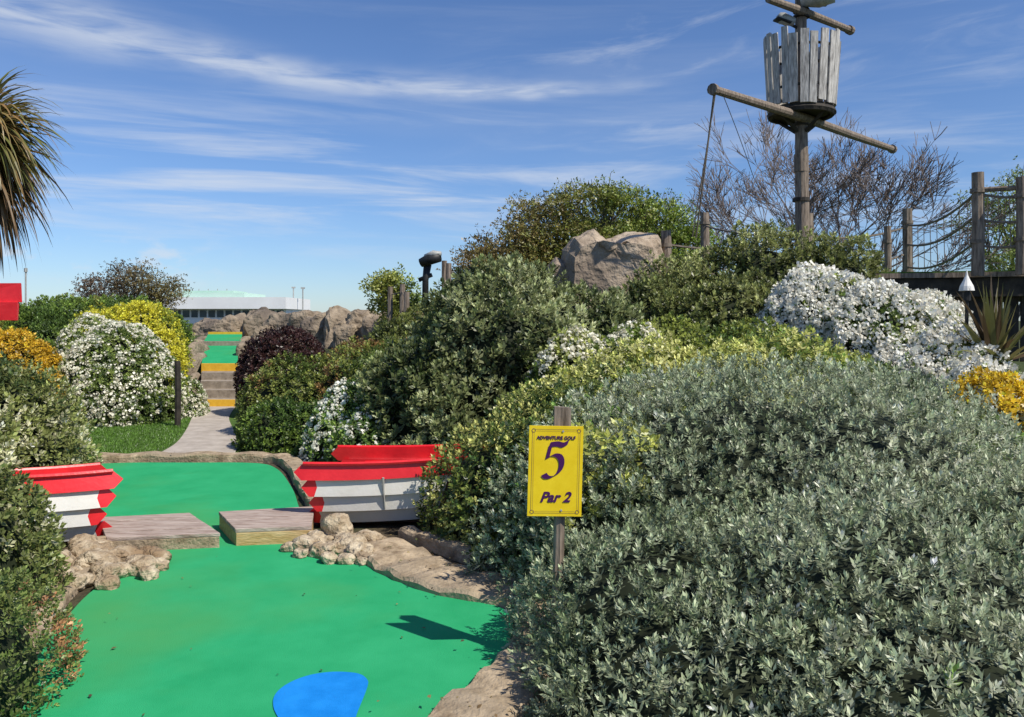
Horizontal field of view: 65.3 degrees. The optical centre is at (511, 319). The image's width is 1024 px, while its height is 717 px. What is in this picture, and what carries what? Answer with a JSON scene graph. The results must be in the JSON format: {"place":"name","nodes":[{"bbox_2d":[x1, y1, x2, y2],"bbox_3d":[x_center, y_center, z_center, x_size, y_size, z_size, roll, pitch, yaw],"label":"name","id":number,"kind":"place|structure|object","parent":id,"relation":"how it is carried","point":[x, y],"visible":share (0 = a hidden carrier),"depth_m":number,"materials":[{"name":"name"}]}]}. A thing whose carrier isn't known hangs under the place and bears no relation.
{"place":"outdoors","nodes":[
{"label":"outdoors","id":0,"kind":"place"},
{"bbox_2d":[0,283,21,319],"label":"red boards","id":1,"kind":"object","parent":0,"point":[10,296],"visible":1,"depth_m":9.97,"materials":[{"name":"paint"}]},
{"bbox_2d":[87,408,252,453],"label":"lawn","id":2,"kind":"structure","parent":0,"point":[233,422],"depth_m":10.99,"materials":[{"name":"green plant"}]},
{"bbox_2d":[52,311,209,426],"bbox_3d":[-6.497,1.076,12.913,2.692,2.448,2.431,0,0,14],"label":"white flowering shrub","id":3,"kind":"object","parent":2,"relation":"on","point":[111,373],"visible":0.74,"depth_m":12.12,"materials":[{"name":"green plant"}]},
{"bbox_2d":[174,361,180,425],"bbox_3d":[-4.975,1.105,11.900,0.093,0.992,0.086,0,0,17],"label":"wooden post","id":4,"kind":"object","parent":2,"relation":"on","point":[177,366],"visible":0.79,"depth_m":11.86,"materials":[{"name":"brown wood"}]},
{"bbox_2d":[232,324,327,414],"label":"purple shrub","id":5,"kind":"object","parent":2,"relation":"on","point":[276,343],"visible":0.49,"depth_m":13.04,"materials":[{"name":"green plant"}]},
{"bbox_2d":[162,406,237,452],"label":"path","id":6,"kind":"structure","parent":0,"point":[212,430],"depth_m":11.02,"materials":[{"name":"concrete"}]},
{"bbox_2d":[0,0,1023,320],"label":"sky","id":7,"kind":"structure","parent":0,"point":[268,148],"materials":[{"name":"blue"}]},
{"bbox_2d":[186,321,1023,462],"bbox_3d":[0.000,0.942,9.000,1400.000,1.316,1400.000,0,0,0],"label":"ground","id":8,"kind":"structure","parent":0,"point":[1020,365],"depth_m":17.27,"materials":[{"name":"brown soil"}]},
{"bbox_2d":[24,268,27,305],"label":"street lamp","id":9,"kind":"object","parent":8,"relation":"on","point":[25,269],"visible":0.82,"depth_m":59.95,"materials":[{"name":"metal"}]},
{"bbox_2d":[0,326,69,409],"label":"orange shrub","id":10,"kind":"object","parent":8,"relation":"on","point":[27,348],"visible":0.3,"depth_m":11.49,"materials":[{"name":"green plant"}]},
{"bbox_2d":[6,366,96,464],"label":"brown green shrub","id":11,"kind":"object","parent":8,"relation":"on","point":[84,412],"visible":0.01,"depth_m":8.30,"materials":[{"name":"green plant"}]},
{"bbox_2d":[21,565,89,653],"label":"concrete kerb","id":12,"kind":"structure","parent":8,"relation":"on","point":[71,593],"depth_m":4.44,"materials":[{"name":"beige concrete"}]},
{"bbox_2d":[0,293,194,351],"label":"mixed hedge","id":13,"kind":"object","parent":8,"relation":"on","point":[44,320],"visible":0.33,"depth_m":16.75,"materials":[{"name":"green plant"}]},
{"bbox_2d":[55,299,195,384],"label":"yellow green shrub","id":14,"kind":"object","parent":8,"relation":"on","point":[163,331],"visible":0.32,"depth_m":14.34,"materials":[{"name":"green plant"}]},
{"bbox_2d":[64,257,194,310],"bbox_3d":[-14.801,-0.822,31.039,4.980,3.379,2.538,0,0,0],"label":"deciduous tree","id":15,"kind":"object","parent":8,"relation":"on","point":[152,292],"visible":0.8,"depth_m":30.75,"materials":[{"name":"green plant"}]},
{"bbox_2d":[94,451,312,506],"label":"concrete kerb","id":16,"kind":"structure","parent":8,"relation":"on","point":[291,465],"depth_m":8.96,"materials":[{"name":"beige concrete"}]},
{"bbox_2d":[187,336,253,403],"bbox_3d":[-6.689,1.244,18.539,1.502,1.654,8.569,0,0,-18],"label":"stone edging","id":17,"kind":"object","parent":8,"relation":"on","point":[198,347],"visible":0.25,"depth_m":17.41,"materials":[{"name":"beige stone"}]},
{"bbox_2d":[200,332,241,405],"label":"stone steps","id":18,"kind":"structure","parent":8,"relation":"on","point":[218,365],"depth_m":16.28,"materials":[{"name":"yellow paint"}]},
{"bbox_2d":[154,289,309,325],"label":"pavilion building","id":19,"kind":"structure","parent":8,"relation":"on","point":[196,306],"depth_m":57.94,"materials":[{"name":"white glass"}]},
{"bbox_2d":[231,395,323,455],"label":"dark green shrub","id":20,"kind":"object","parent":8,"relation":"on","point":[276,431],"visible":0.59,"depth_m":9.65,"materials":[{"name":"green plant"}]},
{"bbox_2d":[189,305,386,348],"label":"rock wall","id":21,"kind":"structure","parent":8,"relation":"on","point":[332,327],"depth_m":21.23,"materials":[{"name":"beige stone"}]},
{"bbox_2d":[291,287,304,309],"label":"street lamp","id":22,"kind":"object","parent":8,"relation":"on","point":[302,288],"visible":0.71,"depth_m":59.96,"materials":[{"name":"metal"}]},
{"bbox_2d":[31,463,578,716],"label":"soil bed","id":23,"kind":"object","parent":8,"relation":"on","point":[387,529],"visible":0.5,"depth_m":6.11,"materials":[{"name":"brown soil"}]},
{"bbox_2d":[0,66,73,278],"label":"cabbage palm","id":24,"kind":"object","parent":23,"relation":"on","point":[19,162],"visible":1,"depth_m":6.02,"materials":[{"name":"green plant"}]},
{"bbox_2d":[0,461,76,611],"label":"variegated shrub","id":25,"kind":"object","parent":23,"relation":"on","point":[16,551],"visible":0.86,"depth_m":4.41,"materials":[{"name":"green plant"}]},
{"bbox_2d":[0,564,88,716],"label":"cotoneaster shrub","id":26,"kind":"object","parent":23,"relation":"on","point":[19,674],"visible":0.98,"depth_m":3.29,"materials":[{"name":"green plant"}]},
{"bbox_2d":[0,350,102,552],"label":"variegated shrub","id":27,"kind":"object","parent":23,"relation":"on","point":[34,431],"visible":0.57,"depth_m":6.68,"materials":[{"name":"green plant"}]},
{"bbox_2d":[12,462,122,543],"bbox_3d":[-3.837,1.288,5.531,1.973,0.734,1.000,0,-6,-32],"label":"broken rowing boat","id":28,"kind":"object","parent":23,"relation":"on","point":[81,496],"visible":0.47,"depth_m":5.55,"materials":[{"name":"red paint"}]},
{"bbox_2d":[38,533,171,591],"bbox_3d":[-2.589,1.540,5.092,0.757,0.196,0.992,0,0,-33],"label":"stone pile","id":29,"kind":"object","parent":23,"relation":"on","point":[108,563],"visible":0.81,"depth_m":4.96,"materials":[{"name":"beige stone"}]},
{"bbox_2d":[101,462,298,542],"bbox_3d":[-2.888,1.583,7.365,1.920,0.001,4.284,0,0,-34],"label":"putting green","id":30,"kind":"object","parent":23,"relation":"on","point":[206,492],"visible":0.54,"depth_m":7.46,"materials":[{"name":"green carpet"}]},
{"bbox_2d":[101,513,219,549],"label":"wooden ramp","id":31,"kind":"structure","parent":30,"relation":"on","point":[174,531],"depth_m":5.57,"materials":[{"name":"wood"}]},
{"bbox_2d":[16,543,512,716],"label":"putting green","id":32,"kind":"object","parent":23,"relation":"on","point":[255,628],"visible":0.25,"depth_m":3.96,"materials":[{"name":"green carpet"}]},
{"bbox_2d":[273,672,367,716],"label":"tee marking","id":33,"kind":"object","parent":32,"relation":"on","point":[332,694],"visible":1,"depth_m":3.34,"materials":[{"name":"blue paint"}]},
{"bbox_2d":[219,506,313,545],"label":"wooden ramp","id":34,"kind":"structure","parent":23,"relation":"on","point":[262,526],"depth_m":5.73,"materials":[{"name":"brown wood"}]},
{"bbox_2d":[34,451,541,716],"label":"fallen leaves","id":35,"kind":"object","parent":23,"relation":"on","point":[429,696],"visible":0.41,"depth_m":3.83,"materials":[{"name":"brown plant"}]},
{"bbox_2d":[280,513,383,565],"bbox_3d":[-1.137,1.493,5.452,0.796,0.253,0.593,0,0,33],"label":"stone pile","id":36,"kind":"object","parent":23,"relation":"on","point":[337,528],"visible":0.93,"depth_m":5.42,"materials":[{"name":"beige stone"}]},
{"bbox_2d":[294,444,487,522],"bbox_3d":[-0.424,1.266,6.409,2.378,0.734,1.000,0,-2,3],"label":"broken rowing boat","id":37,"kind":"object","parent":23,"relation":"on","point":[370,484],"visible":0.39,"depth_m":6.02,"materials":[{"name":"red paint"}]},
{"bbox_2d":[412,357,693,578],"bbox_3d":[0.488,1.396,6.090,2.418,2.255,2.509,0,0,-30],"label":"variegated shrub","id":38,"kind":"object","parent":23,"relation":"on","point":[467,484],"visible":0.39,"depth_m":5.64,"materials":[{"name":"green plant"}]},
{"bbox_2d":[527,406,583,625],"bbox_3d":[0.185,0.997,3.627,0.245,1.206,0.076,2,0,-4],"label":"hole number sign","id":39,"kind":"object","parent":23,"relation":"on","point":[555,462],"visible":1,"depth_m":3.60,"materials":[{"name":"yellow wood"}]},
{"bbox_2d":[518,320,675,406],"bbox_3d":[0.939,1.315,8.031,2.035,2.640,0.938,0,0,-7],"label":"white flowering shrub","id":40,"kind":"object","parent":23,"relation":"on","point":[562,352],"visible":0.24,"depth_m":7.89,"materials":[{"name":"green plant"}]},
{"bbox_2d":[486,325,883,437],"bbox_3d":[1.762,1.377,7.238,4.232,2.672,2.206,0,0,0],"label":"variegated hedge","id":41,"kind":"object","parent":23,"relation":"on","point":[638,352],"visible":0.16,"depth_m":7.06,"materials":[{"name":"green plant"}]},
{"bbox_2d":[461,350,1023,716],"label":"silver shrub","id":42,"kind":"object","parent":23,"relation":"on","point":[813,555],"visible":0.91,"depth_m":3.32,"materials":[{"name":"green plant"}]},
{"bbox_2d":[549,414,661,528],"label":"variegated sprigs","id":43,"kind":"object","parent":42,"relation":"on","point":[601,434],"visible":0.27,"depth_m":4.33,"materials":[{"name":"green plant"}]},
{"bbox_2d":[818,356,1023,490],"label":"dark green shrub","id":44,"kind":"object","parent":23,"relation":"on","point":[955,409],"visible":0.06,"depth_m":6.84,"materials":[{"name":"green plant"}]},
{"bbox_2d":[233,335,429,432],"bbox_3d":[-2.182,1.212,11.211,3.401,2.027,2.220,0,0,22],"label":"rusty green shrub","id":45,"kind":"object","parent":8,"relation":"on","point":[307,384],"visible":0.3,"depth_m":10.98,"materials":[{"name":"green plant"}]},
{"bbox_2d":[298,377,393,461],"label":"white flowering shrub","id":46,"kind":"object","parent":8,"relation":"on","point":[336,414],"visible":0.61,"depth_m":8.67,"materials":[{"name":"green plant"}]},
{"bbox_2d":[358,262,430,327],"bbox_3d":[-2.465,-0.250,18.388,2.196,2.131,1.738,0,0,0],"label":"garden tree","id":47,"kind":"object","parent":8,"relation":"on","point":[392,278],"visible":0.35,"depth_m":18.31,"materials":[{"name":"green plant"}]},
{"bbox_2d":[349,281,474,355],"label":"heather shrub","id":48,"kind":"object","parent":8,"relation":"on","point":[395,326],"visible":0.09,"depth_m":12.91,"materials":[{"name":"green plant"}]},
{"bbox_2d":[387,261,451,337],"bbox_3d":[-1.975,-0.375,17.760,1.284,1.951,1.235,0,0,-27],"label":"wooden post fence","id":49,"kind":"object","parent":8,"relation":"on","point":[446,275],"visible":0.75,"depth_m":17.75,"materials":[{"name":"brown wood"}]},
{"bbox_2d":[418,250,441,302],"bbox_3d":[-1.848,-0.579,17.918,0.580,1.959,0.285,0,0,22],"label":"spotlight","id":50,"kind":"object","parent":8,"relation":"on","point":[427,260],"visible":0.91,"depth_m":17.88,"materials":[{"name":"black metal"}]},
{"bbox_2d":[326,531,555,716],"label":"concrete kerb","id":51,"kind":"structure","parent":8,"relation":"on","point":[496,678],"depth_m":4.46,"materials":[{"name":"beige concrete"}]},
{"bbox_2d":[398,525,510,571],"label":"concrete kerb","id":52,"kind":"structure","parent":8,"relation":"on","point":[428,541],"depth_m":5.45,"materials":[{"name":"concrete"}]},
{"bbox_2d":[352,249,660,444],"bbox_3d":[-0.007,0.840,9.308,3.768,3.303,2.875,0,0,-22],"label":"grey green shrub","id":53,"kind":"object","parent":8,"relation":"on","point":[488,342],"visible":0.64,"depth_m":8.42,"materials":[{"name":"green plant"}]},
{"bbox_2d":[436,170,724,291],"bbox_3d":[1.993,-1.744,21.846,8.206,4.545,4.454,0,0,0],"label":"deciduous tree","id":54,"kind":"object","parent":8,"relation":"on","point":[533,241],"visible":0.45,"depth_m":21.13,"materials":[{"name":"green plant"}]},
{"bbox_2d":[542,228,663,307],"bbox_3d":[1.478,-0.670,13.745,2.141,1.733,1.823,0,0,0],"label":"boulder","id":55,"kind":"object","parent":8,"relation":"on","point":[591,257],"visible":0.49,"depth_m":12.93,"materials":[{"name":"beige stone"}]},
{"bbox_2d":[515,311,894,391],"bbox_3d":[2.012,1.207,8.613,4.486,2.623,1.983,0,0,0],"label":"green hedge","id":56,"kind":"object","parent":8,"relation":"on","point":[738,330],"visible":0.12,"depth_m":8.63,"materials":[{"name":"green plant"}]},
{"bbox_2d":[600,218,896,346],"bbox_3d":[3.610,0.408,12.040,5.099,3.966,3.594,0,0,0],"label":"grey green shrub","id":57,"kind":"object","parent":8,"relation":"on","point":[695,294],"visible":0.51,"depth_m":11.53,"materials":[{"name":"green plant"}]},
{"bbox_2d":[707,0,896,261],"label":"ship mast","id":58,"kind":"object","parent":8,"relation":"on","point":[803,121],"visible":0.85,"depth_m":13.41,"materials":[{"name":"brown wood"}]},
{"bbox_2d":[692,95,790,239],"bbox_3d":[3.600,-2.315,12.812,2.405,2.040,0.695,0,0,-44],"label":"rigging rope","id":59,"kind":"object","parent":58,"relation":"attached to","point":[706,153],"visible":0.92,"depth_m":12.24,"materials":[{"name":"fabric"}]},
{"bbox_2d":[773,12,796,28],"bbox_3d":[4.646,-5.016,13.424,0.514,0.279,0.199,0,0,-11],"label":"floodlight","id":60,"kind":"object","parent":58,"relation":"attached to","point":[784,18],"visible":0.94,"depth_m":13.35,"materials":[{"name":"metal"}]},
{"bbox_2d":[763,26,840,133],"bbox_3d":[4.890,-3.980,13.502,1.243,1.657,1.264,0,0,0],"label":"crows nest","id":61,"kind":"object","parent":58,"relation":"on","point":[819,74],"visible":0.88,"depth_m":13.03,"materials":[{"name":"grey wood"}]},
{"bbox_2d":[800,0,834,7],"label":"floodlight","id":62,"kind":"object","parent":58,"relation":"attached to","point":[815,3],"visible":1,"depth_m":13.20,"materials":[{"name":"metal"}]},
{"bbox_2d":[620,109,1015,273],"bbox_3d":[9.935,-3.247,25.930,11.801,8.226,8.286,0,0,18],"label":"bare tree","id":63,"kind":"object","parent":8,"relation":"on","point":[865,168],"visible":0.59,"depth_m":24.77,"materials":[{"name":"brown plant"}]},
{"bbox_2d":[752,260,1023,400],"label":"white flowering shrub","id":64,"kind":"object","parent":8,"relation":"on","point":[876,323],"visible":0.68,"depth_m":9.40,"materials":[{"name":"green plant"}]},
{"bbox_2d":[859,270,1023,361],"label":"wooden deck","id":65,"kind":"structure","parent":8,"relation":"on","point":[949,282],"depth_m":11.21,"materials":[{"name":"brown wood"}]},
{"bbox_2d":[661,171,1023,276],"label":"rope fence","id":66,"kind":"object","parent":65,"relation":"on","point":[978,191],"visible":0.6,"depth_m":10.96,"materials":[{"name":"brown wood"}]},
{"bbox_2d":[903,277,1023,364],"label":"flax plant","id":67,"kind":"object","parent":8,"relation":"on","point":[994,322],"visible":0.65,"depth_m":8.45,"materials":[{"name":"green plant"}]},
{"bbox_2d":[959,270,974,348],"bbox_3d":[5.120,-0.030,9.000,0.159,1.060,0.159,0,0,0],"label":"garden lantern","id":68,"kind":"object","parent":8,"relation":"on","point":[966,285],"visible":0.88,"depth_m":8.97,"materials":[{"name":"white paint"}]},
{"bbox_2d":[924,365,1023,460],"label":"yellow shrub","id":69,"kind":"object","parent":8,"relation":"on","point":[1008,402],"visible":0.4,"depth_m":6.91,"materials":[{"name":"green plant"}]},
{"bbox_2d":[938,156,1023,316],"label":"deciduous tree","id":70,"kind":"object","parent":8,"relation":"on","point":[1009,255],"visible":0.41,"depth_m":29.43,"materials":[{"name":"green plant"}]}
]}

